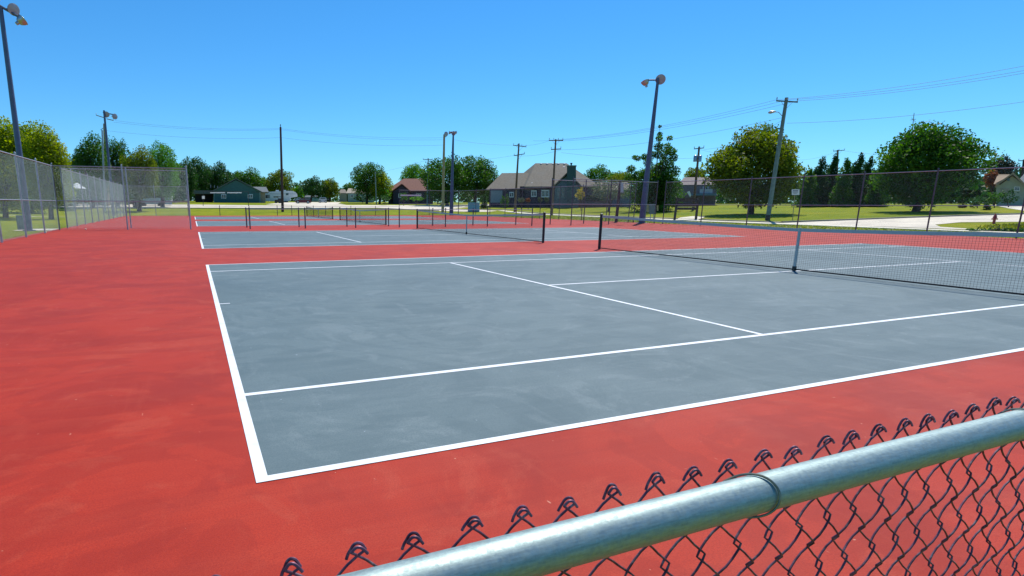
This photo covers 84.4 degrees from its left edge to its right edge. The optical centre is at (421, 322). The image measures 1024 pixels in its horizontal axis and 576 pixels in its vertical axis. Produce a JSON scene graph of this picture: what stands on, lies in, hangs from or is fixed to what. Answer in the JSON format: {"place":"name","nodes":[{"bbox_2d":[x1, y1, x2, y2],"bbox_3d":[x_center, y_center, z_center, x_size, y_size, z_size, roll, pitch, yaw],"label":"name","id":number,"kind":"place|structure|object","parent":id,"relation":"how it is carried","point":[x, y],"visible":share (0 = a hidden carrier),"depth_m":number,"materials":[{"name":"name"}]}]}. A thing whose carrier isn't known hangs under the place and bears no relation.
{"place":"outdoors","nodes":[
{"label":"outdoors","id":0,"kind":"place"},
{"bbox_2d":[0,204,494,211],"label":"back street","id":1,"kind":"structure","parent":0,"point":[279,206],"depth_m":95.72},
{"bbox_2d":[202,191,248,205],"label":"banner gantry","id":2,"kind":"object","parent":1,"relation":"on","point":[203,197],"visible":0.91,"depth_m":92.02,"materials":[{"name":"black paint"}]},
{"bbox_2d":[270,202,344,204],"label":"gravel yard","id":3,"kind":"structure","parent":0,"point":[312,203],"depth_m":113.78,"materials":[{"name":"beige gravel"}]},
{"bbox_2d":[0,201,1023,238],"bbox_3d":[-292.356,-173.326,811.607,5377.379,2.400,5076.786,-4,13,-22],"label":"lawn ground","id":4,"kind":"structure","parent":0,"point":[741,212],"depth_m":65.85,"materials":[{"name":"green plant"}]},
{"bbox_2d":[0,115,33,217],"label":"broadleaf tree","id":5,"kind":"object","parent":4,"relation":"on","point":[7,142],"visible":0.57,"depth_m":47.51,"materials":[{"name":"green plant"}]},
{"bbox_2d":[0,3,34,230],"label":"floodlight pole","id":6,"kind":"object","parent":4,"relation":"on","point":[13,9],"visible":0.95,"depth_m":26.74,"materials":[{"name":"grey metal"}]},
{"bbox_2d":[1,120,64,213],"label":"broadleaf tree","id":7,"kind":"object","parent":4,"relation":"on","point":[24,128],"visible":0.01,"depth_m":61.63,"materials":[{"name":"green plant"}]},
{"bbox_2d":[21,119,77,218],"bbox_3d":[-31.676,-12.761,47.003,4.353,8.367,4.025,11,16,40],"label":"broadleaf tree","id":8,"kind":"object","parent":4,"relation":"on","point":[52,151],"visible":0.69,"depth_m":46.15,"materials":[{"name":"green plant"}]},
{"bbox_2d":[70,131,112,207],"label":"broadleaf tree","id":9,"kind":"object","parent":4,"relation":"on","point":[89,152],"visible":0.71,"depth_m":76.16,"materials":[{"name":"green plant"}]},
{"bbox_2d":[100,128,105,207],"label":"utility pole","id":10,"kind":"object","parent":4,"relation":"on","point":[103,159],"visible":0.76,"depth_m":70.70,"materials":[{"name":"brown wood"}]},
{"bbox_2d":[103,110,117,214],"bbox_3d":[-34.728,-17.700,62.770,1.761,11.666,0.716,-9,15,-36],"label":"floodlight pole","id":11,"kind":"object","parent":4,"relation":"on","point":[107,114],"visible":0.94,"depth_m":61.89,"materials":[{"name":"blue metal"}]},
{"bbox_2d":[104,136,134,206],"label":"broadleaf tree","id":12,"kind":"object","parent":4,"relation":"on","point":[117,151],"visible":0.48,"depth_m":81.25,"materials":[{"name":"green plant"}]},
{"bbox_2d":[118,144,160,210],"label":"broadleaf tree","id":13,"kind":"object","parent":4,"relation":"on","point":[138,161],"visible":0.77,"depth_m":72.37,"materials":[{"name":"green plant"}]},
{"bbox_2d":[137,197,172,205],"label":"box trailer","id":14,"kind":"object","parent":4,"relation":"on","point":[159,199],"visible":0.29,"depth_m":87.78,"materials":[{"name":"white metal"}]},
{"bbox_2d":[148,140,181,206],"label":"broadleaf tree","id":15,"kind":"object","parent":4,"relation":"on","point":[166,163],"visible":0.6,"depth_m":83.23,"materials":[{"name":"green plant"}]},
{"bbox_2d":[165,159,189,200],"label":"broadleaf tree","id":16,"kind":"object","parent":4,"relation":"on","point":[181,181],"visible":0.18,"depth_m":110.95,"materials":[{"name":"green plant"}]},
{"bbox_2d":[178,159,199,200],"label":"broadleaf tree","id":17,"kind":"object","parent":4,"relation":"on","point":[192,182],"visible":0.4,"depth_m":133.96,"materials":[{"name":"green plant"}]},
{"bbox_2d":[183,156,213,200],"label":"broadleaf tree","id":18,"kind":"object","parent":4,"relation":"on","point":[201,183],"visible":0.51,"depth_m":143.58,"materials":[{"name":"green plant"}]},
{"bbox_2d":[201,160,232,198],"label":"broadleaf tree","id":19,"kind":"object","parent":4,"relation":"on","point":[221,175],"visible":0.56,"depth_m":148.71,"materials":[{"name":"green plant"}]},
{"bbox_2d":[13,206,438,210],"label":"kerb","id":20,"kind":"structure","parent":4,"relation":"on","point":[263,208],"depth_m":86.41,"materials":[{"name":"concrete"}]},
{"bbox_2d":[194,178,268,202],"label":"green shed","id":21,"kind":"structure","parent":4,"relation":"on","point":[256,194],"depth_m":116.55,"materials":[{"name":"teal"}]},
{"bbox_2d":[231,166,265,186],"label":"broadleaf tree","id":22,"kind":"object","parent":4,"relation":"on","point":[252,179],"visible":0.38,"depth_m":163.35,"materials":[{"name":"green plant"}]},
{"bbox_2d":[264,169,293,191],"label":"broadleaf tree","id":23,"kind":"object","parent":4,"relation":"on","point":[273,180],"visible":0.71,"depth_m":158.51,"materials":[{"name":"green plant"}]},
{"bbox_2d":[265,190,297,201],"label":"camper trailer","id":24,"kind":"object","parent":4,"relation":"on","point":[276,195],"visible":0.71,"depth_m":128.91,"materials":[{"name":"white metal"}]},
{"bbox_2d":[280,124,283,211],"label":"utility pole","id":25,"kind":"object","parent":4,"relation":"on","point":[282,192],"visible":0.9,"depth_m":77.88,"materials":[{"name":"brown wood"}]},
{"bbox_2d":[297,175,327,201],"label":"broadleaf tree","id":26,"kind":"object","parent":4,"relation":"on","point":[313,188],"visible":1,"depth_m":142.44,"materials":[{"name":"green plant"}]},
{"bbox_2d":[320,177,340,201],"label":"broadleaf tree","id":27,"kind":"object","parent":4,"relation":"on","point":[330,191],"visible":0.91,"depth_m":145.07,"materials":[{"name":"green plant"}]},
{"bbox_2d":[339,189,346,201],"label":"distant house","id":28,"kind":"structure","parent":4,"relation":"on","point":[343,196],"depth_m":169.26,"materials":[{"name":"beige"}]},
{"bbox_2d":[346,188,372,202],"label":"tan roof house","id":29,"kind":"structure","parent":4,"relation":"on","point":[351,193],"depth_m":145.45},
{"bbox_2d":[350,161,384,203],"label":"broadleaf tree","id":30,"kind":"object","parent":4,"relation":"on","point":[366,172],"visible":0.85,"depth_m":122.41,"materials":[{"name":"green plant"}]},
{"bbox_2d":[370,172,393,203],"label":"broadleaf tree","id":31,"kind":"object","parent":4,"relation":"on","point":[385,181],"visible":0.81,"depth_m":121.19,"materials":[{"name":"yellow plant"}]},
{"bbox_2d":[388,179,432,203],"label":"brown roof house","id":32,"kind":"structure","parent":4,"relation":"on","point":[411,186],"depth_m":124.99,"materials":[{"name":"brick"}]},
{"bbox_2d":[398,164,423,180],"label":"broadleaf tree","id":33,"kind":"object","parent":4,"relation":"on","point":[412,172],"visible":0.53,"depth_m":142.99,"materials":[{"name":"green plant"}]},
{"bbox_2d":[441,132,447,212],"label":"floodlight pole","id":34,"kind":"object","parent":4,"relation":"on","point":[445,134],"visible":0.91,"depth_m":84.78,"materials":[{"name":"grey metal"}]},
{"bbox_2d":[418,152,474,205],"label":"broadleaf tree","id":35,"kind":"object","parent":4,"relation":"on","point":[434,182],"visible":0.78,"depth_m":112.34,"materials":[{"name":"green plant"}]},
{"bbox_2d":[468,202,479,211],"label":"blue cabinet","id":36,"kind":"object","parent":4,"relation":"on","point":[474,205],"visible":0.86,"depth_m":89.31,"materials":[{"name":"metal"}]},
{"bbox_2d":[456,155,498,201],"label":"broadleaf tree","id":37,"kind":"object","parent":4,"relation":"on","point":[484,176],"visible":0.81,"depth_m":114.01,"materials":[{"name":"green plant"}]},
{"bbox_2d":[0,215,1023,575],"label":"court slab","id":38,"kind":"structure","parent":4,"relation":"on","point":[124,449],"depth_m":3.15,"materials":[{"name":"red concrete"}]},
{"bbox_2d":[0,151,59,242],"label":"chain link fence","id":39,"kind":"object","parent":38,"relation":"on","point":[43,182],"visible":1,"depth_m":22.90,"materials":[{"name":"metal"}]},
{"bbox_2d":[61,169,125,226],"bbox_3d":[-25.710,-9.989,45.139,0.083,3.320,33.083,-5,13,-22],"label":"chain link fence","id":40,"kind":"object","parent":38,"relation":"on","point":[120,186],"visible":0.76,"depth_m":40.23,"materials":[{"name":"metal"}]},
{"bbox_2d":[50,163,191,229],"bbox_3d":[-15.489,-6.500,28.936,6.353,3.320,0.087,-3,12,-14],"label":"chain link fence","id":41,"kind":"object","parent":38,"relation":"on","point":[124,192],"visible":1,"depth_m":28.87,"materials":[{"name":"metal"}]},
{"bbox_2d":[59,166,191,227],"bbox_3d":[-16.423,-6.969,31.123,6.372,3.320,0.131,-3,13,-17],"label":"chain link fence","id":42,"kind":"object","parent":38,"relation":"on","point":[126,178],"visible":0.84,"depth_m":31.00,"materials":[{"name":"metal"}]},
{"bbox_2d":[124,185,188,215],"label":"chain link fence","id":43,"kind":"object","parent":38,"relation":"on","point":[157,202],"visible":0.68,"depth_m":61.25,"materials":[{"name":"metal"}]},
{"bbox_2d":[187,205,375,215],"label":"pipe fence","id":44,"kind":"object","parent":38,"relation":"on","point":[291,206],"visible":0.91,"depth_m":67.84,"materials":[{"name":"black metal"}]},
{"bbox_2d":[245,207,516,227],"bbox_3d":[-1.798,-6.815,35.964,18.363,1.170,0.083,-4,13,-22],"label":"pipe fence","id":45,"kind":"object","parent":38,"relation":"on","point":[346,217],"visible":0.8,"depth_m":34.83,"materials":[{"name":"black metal"}]},
{"bbox_2d":[248,207,532,228],"bbox_3d":[-1.029,-6.426,34.104,18.363,1.190,0.083,-4,13,-22],"label":"pipe fence","id":46,"kind":"object","parent":38,"relation":"on","point":[355,209],"visible":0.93,"depth_m":33.45,"materials":[{"name":"grey metal"}]},
{"bbox_2d":[399,189,458,214],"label":"chain link fence","id":47,"kind":"object","parent":38,"relation":"on","point":[429,190],"visible":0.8,"depth_m":72.93,"materials":[{"name":"silver metal"}]},
{"bbox_2d":[449,131,456,212],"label":"floodlight pole","id":48,"kind":"object","parent":38,"relation":"on","point":[453,133],"visible":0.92,"depth_m":73.36,"materials":[{"name":"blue metal"}]},
{"bbox_2d":[458,182,636,222],"bbox_3d":[11.372,-13.036,60.489,0.083,3.320,31.700,-5,13,-23],"label":"chain link fence","id":49,"kind":"object","parent":38,"relation":"on","point":[559,204],"visible":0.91,"depth_m":55.88,"materials":[{"name":"silver metal"}]},
{"bbox_2d":[550,178,631,223],"bbox_3d":[13.434,-9.409,43.423,10.026,3.320,0.178,-9,15,-36],"label":"chain link fence","id":50,"kind":"object","parent":38,"relation":"on","point":[586,181],"visible":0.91,"depth_m":42.79,"materials":[{"name":"silver metal"}]},
{"bbox_2d":[195,216,1023,474],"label":"grey court surface","id":51,"kind":"object","parent":38,"relation":"on","point":[302,324],"visible":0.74,"depth_m":6.43,"materials":[{"name":"grey paint"}]},
{"bbox_2d":[306,206,332,218],"bbox_3d":[-10.657,-11.402,57.446,0.096,1.130,12.894,-4,13,-22],"label":"tennis net","id":52,"kind":"object","parent":51,"relation":"on","point":[318,215],"visible":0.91,"depth_m":56.78,"materials":[{"name":"black fabric"}]},
{"bbox_2d":[339,207,386,224],"bbox_3d":[-4.807,-8.374,43.305,0.096,1.130,12.894,-4,13,-22],"label":"tennis net","id":53,"kind":"object","parent":51,"relation":"on","point":[380,214],"visible":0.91,"depth_m":41.75,"materials":[{"name":"black fabric"}]},
{"bbox_2d":[416,209,545,242],"bbox_3d":[2.146,-4.776,26.499,0.096,1.130,12.894,-4,13,-22],"label":"tennis net","id":54,"kind":"object","parent":51,"relation":"on","point":[435,215],"visible":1,"depth_m":24.93,"materials":[{"name":"black fabric"}]},
{"bbox_2d":[195,216,1023,482],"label":"painted court lines","id":55,"kind":"object","parent":51,"relation":"on","point":[259,468],"visible":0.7,"depth_m":4.38,"materials":[{"name":"white paint"}]},
{"bbox_2d":[598,213,1023,294],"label":"tennis net","id":56,"kind":"object","parent":51,"relation":"on","point":[887,232],"visible":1,"depth_m":11.38,"materials":[{"name":"black fabric"}]},
{"bbox_2d":[570,177,658,224],"bbox_3d":[14.459,-8.986,41.449,9.602,3.320,0.279,-7,14,-32],"label":"chain link fence","id":57,"kind":"object","parent":38,"relation":"on","point":[611,180],"visible":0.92,"depth_m":41.38,"materials":[{"name":"silver metal"}]},
{"bbox_2d":[212,396,1023,575],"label":"chain link fence","id":58,"kind":"object","parent":38,"relation":"on","point":[563,546],"visible":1,"depth_m":0.63,"materials":[{"name":"metal"}]},
{"bbox_2d":[615,180,622,220],"bbox_3d":[16.614,-10.093,46.734,0.562,3.586,0.257,8,14,31],"label":"meter post","id":59,"kind":"object","parent":38,"relation":"on","point":[619,192],"visible":0.76,"depth_m":46.57,"materials":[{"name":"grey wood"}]},
{"bbox_2d":[638,74,665,222],"bbox_3d":[17.882,-13.432,44.161,1.696,11.604,0.988,1,12,3],"label":"floodlight pole","id":60,"kind":"object","parent":38,"relation":"on","point":[660,79],"visible":0.95,"depth_m":43.91,"materials":[{"name":"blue metal"}]},
{"bbox_2d":[662,167,1023,238],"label":"chain link fence","id":61,"kind":"object","parent":38,"relation":"on","point":[931,205],"visible":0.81,"depth_m":31.01,"materials":[{"name":"silver metal"}]},
{"bbox_2d":[6,165,1021,203],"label":"distant woods","id":62,"kind":"object","parent":4,"relation":"on","point":[983,192],"visible":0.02,"depth_m":119.43,"materials":[{"name":"green plant"}]},
{"bbox_2d":[513,143,525,211],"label":"utility pole","id":63,"kind":"object","parent":4,"relation":"on","point":[517,155],"visible":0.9,"depth_m":86.38,"materials":[{"name":"brown wood"}]},
{"bbox_2d":[549,138,562,215],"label":"utility pole","id":64,"kind":"object","parent":4,"relation":"on","point":[555,149],"visible":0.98,"depth_m":73.22,"materials":[{"name":"brown wood"}]},
{"bbox_2d":[486,163,632,207],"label":"house","id":65,"kind":"structure","parent":4,"relation":"on","point":[532,178],"depth_m":103.76,"materials":[{"name":"brick"}]},
{"bbox_2d":[490,190,501,202],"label":"garage door","id":66,"kind":"structure","parent":65,"relation":"in","point":[495,193],"depth_m":105.24,"materials":[{"name":"white metal"}]},
{"bbox_2d":[580,195,612,207],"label":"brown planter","id":67,"kind":"object","parent":4,"relation":"on","point":[588,198],"visible":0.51,"depth_m":99.97,"materials":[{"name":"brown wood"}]},
{"bbox_2d":[583,164,612,182],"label":"broadleaf tree","id":68,"kind":"object","parent":4,"relation":"on","point":[602,172],"visible":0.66,"depth_m":155.69,"materials":[{"name":"green plant"}]},
{"bbox_2d":[589,178,627,211],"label":"ornamental tree","id":69,"kind":"object","parent":4,"relation":"on","point":[606,188],"visible":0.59,"depth_m":79.17,"materials":[{"name":"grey plant"}]},
{"bbox_2d":[607,172,636,182],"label":"ornamental tree","id":70,"kind":"object","parent":4,"relation":"on","point":[613,177],"visible":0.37,"depth_m":108.92,"materials":[{"name":"green plant"}]},
{"bbox_2d":[518,211,780,222],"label":"kerb","id":71,"kind":"structure","parent":4,"relation":"on","point":[666,218],"depth_m":55.97,"materials":[{"name":"concrete"}]},
{"bbox_2d":[647,205,657,218],"bbox_3d":[23.416,-11.172,56.525,1.149,1.675,0.320,5,13,22],"label":"electrical cabinet","id":72,"kind":"object","parent":4,"relation":"on","point":[650,208],"visible":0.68,"depth_m":56.37,"materials":[{"name":"grey metal"}]},
{"bbox_2d":[623,125,684,209],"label":"conifer tree","id":73,"kind":"object","parent":4,"relation":"on","point":[668,150],"visible":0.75,"depth_m":72.80,"materials":[{"name":"green plant"}]},
{"bbox_2d":[623,167,686,211],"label":"broadleaf tree","id":74,"kind":"object","parent":4,"relation":"on","point":[651,197],"visible":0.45,"depth_m":74.19,"materials":[{"name":"green plant"}]},
{"bbox_2d":[673,198,699,219],"bbox_3d":[25.664,-10.939,53.967,2.125,2.220,0.200,6,13,24],"label":"bench","id":75,"kind":"object","parent":4,"relation":"on","point":[685,206],"visible":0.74,"depth_m":53.79,"materials":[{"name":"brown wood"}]},
{"bbox_2d":[683,167,706,177],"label":"broadleaf tree","id":76,"kind":"object","parent":4,"relation":"on","point":[691,172],"visible":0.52,"depth_m":121.58,"materials":[{"name":"green plant"}]},
{"bbox_2d":[679,177,716,204],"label":"grey roof house","id":77,"kind":"structure","parent":4,"relation":"on","point":[709,191],"depth_m":103.38,"materials":[{"name":"grey"}]},
{"bbox_2d":[692,146,703,202],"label":"utility pole","id":78,"kind":"object","parent":4,"relation":"on","point":[697,158],"visible":0.97,"depth_m":73.80,"materials":[{"name":"brown wood"}]},
{"bbox_2d":[698,122,810,213],"bbox_3d":[35.009,-16.233,58.788,10.231,9.848,9.122,2,12,8],"label":"broadleaf tree","id":79,"kind":"object","parent":4,"relation":"on","point":[736,161],"visible":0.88,"depth_m":57.10,"materials":[{"name":"green plant"}]},
{"bbox_2d":[492,216,1022,237],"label":"grass tufts","id":80,"kind":"object","parent":4,"relation":"on","point":[753,224],"visible":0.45,"depth_m":42.84,"materials":[{"name":"green plant"}]},
{"bbox_2d":[765,97,797,219],"bbox_3d":[30.783,-13.979,48.383,2.073,10.638,0.400,7,14,29],"label":"utility pole","id":81,"kind":"object","parent":4,"relation":"on","point":[773,183],"visible":0.95,"depth_m":48.15,"materials":[{"name":"brown wood"}]},
{"bbox_2d":[548,66,1021,140],"bbox_3d":[27.155,-20.401,54.929,3.068,1.442,46.273,-7,14,-33],"label":"power cable","id":82,"kind":"object","parent":81,"relation":"attached to","point":[815,96],"visible":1,"depth_m":45.09,"materials":[{"name":"black rubber"}]},
{"bbox_2d":[567,70,1023,139],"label":"power cable","id":83,"kind":"object","parent":81,"relation":"attached to","point":[821,97],"visible":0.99,"depth_m":44.56,"materials":[{"name":"black rubber"}]},
{"bbox_2d":[569,73,1022,140],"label":"power cable","id":84,"kind":"object","parent":81,"relation":"attached to","point":[816,99],"visible":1,"depth_m":45.40,"materials":[{"name":"black rubber"}]},
{"bbox_2d":[791,168,824,206],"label":"conifer tree","id":85,"kind":"object","parent":4,"relation":"on","point":[807,190],"visible":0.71,"depth_m":76.95,"materials":[{"name":"green plant"}]},
{"bbox_2d":[807,155,831,206],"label":"conifer tree","id":86,"kind":"object","parent":4,"relation":"on","point":[822,168],"visible":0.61,"depth_m":77.57,"materials":[{"name":"green plant"}]},
{"bbox_2d":[823,153,839,206],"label":"conifer tree","id":87,"kind":"object","parent":4,"relation":"on","point":[834,164],"visible":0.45,"depth_m":78.35,"materials":[{"name":"green plant"}]},
{"bbox_2d":[827,157,856,206],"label":"conifer tree","id":88,"kind":"object","parent":4,"relation":"on","point":[842,182],"visible":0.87,"depth_m":74.74,"materials":[{"name":"green plant"}]},
{"bbox_2d":[848,152,866,206],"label":"conifer tree","id":89,"kind":"object","parent":4,"relation":"on","point":[858,165],"visible":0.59,"depth_m":75.21,"materials":[{"name":"green plant"}]},
{"bbox_2d":[857,156,874,198],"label":"conifer tree","id":90,"kind":"object","parent":4,"relation":"on","point":[869,165],"visible":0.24,"depth_m":76.03,"materials":[{"name":"green plant"}]},
{"bbox_2d":[859,166,892,206],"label":"conifer tree","id":91,"kind":"object","parent":4,"relation":"on","point":[874,196],"visible":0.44,"depth_m":72.79,"materials":[{"name":"green plant"}]},
{"bbox_2d":[781,213,1023,222],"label":"kerb","id":92,"kind":"structure","parent":4,"relation":"on","point":[899,217],"depth_m":45.69,"materials":[{"name":"concrete"}]},
{"bbox_2d":[866,119,1004,211],"bbox_3d":[49.365,-15.043,54.134,8.997,8.796,9.473,3,12,14],"label":"broadleaf tree","id":93,"kind":"object","parent":4,"relation":"on","point":[933,148],"visible":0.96,"depth_m":52.49,"materials":[{"name":"green plant"}]},
{"bbox_2d":[965,195,983,207],"bbox_3d":[61.362,-13.281,61.666,1.522,1.602,1.594,3,12,13],"label":"shrub","id":94,"kind":"object","parent":4,"relation":"on","point":[976,202],"visible":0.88,"depth_m":61.57,"materials":[{"name":"green plant"}]},
{"bbox_2d":[983,169,997,204],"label":"broadleaf tree","id":95,"kind":"object","parent":4,"relation":"on","point":[992,179],"visible":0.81,"depth_m":72.15,"materials":[{"name":"red plant"}]},
{"bbox_2d":[984,192,1002,207],"bbox_3d":[63.754,-13.583,62.047,1.220,1.952,1.437,1,12,3],"label":"shrub","id":96,"kind":"object","parent":4,"relation":"on","point":[992,198],"visible":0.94,"depth_m":61.99,"materials":[{"name":"green plant"}]},
{"bbox_2d":[965,224,1023,231],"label":"shrub","id":97,"kind":"object","parent":4,"relation":"on","point":[1004,229],"visible":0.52,"depth_m":32.56,"materials":[{"name":"green plant"}]},
{"bbox_2d":[976,222,1023,228],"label":"rough weeds","id":98,"kind":"object","parent":4,"relation":"on","point":[1012,226],"visible":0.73,"depth_m":35.16,"materials":[{"name":"green plant"}]},
{"bbox_2d":[982,154,1020,178],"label":"broadleaf tree","id":99,"kind":"object","parent":4,"relation":"on","point":[1009,162],"visible":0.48,"depth_m":87.67,"materials":[{"name":"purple plant"}]},
{"bbox_2d":[993,189,1018,206],"bbox_3d":[65.838,-13.925,62.732,1.846,2.262,2.294,-4,13,-22],"label":"shrub","id":100,"kind":"object","parent":4,"relation":"on","point":[1011,191],"visible":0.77,"depth_m":62.45,"materials":[{"name":"green plant"}]},
{"bbox_2d":[994,172,1023,204],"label":"pale gabled house","id":101,"kind":"structure","parent":4,"relation":"on","point":[1005,180],"depth_m":67.73,"materials":[{"name":"beige wood"}]},
{"bbox_2d":[0,0,1023,203],"label":"sky","id":102,"kind":"structure","parent":0,"point":[499,73],"materials":[{"name":"blue"}]},
{"bbox_2d":[498,210,1023,232],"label":"pavement","id":103,"kind":"structure","parent":0,"point":[793,224],"depth_m":42.52,"materials":[{"name":"concrete"}]},
{"bbox_2d":[791,214,1023,229],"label":"side street","id":104,"kind":"structure","parent":0,"point":[914,222],"depth_m":41.89,"materials":[{"name":"grey concrete"}]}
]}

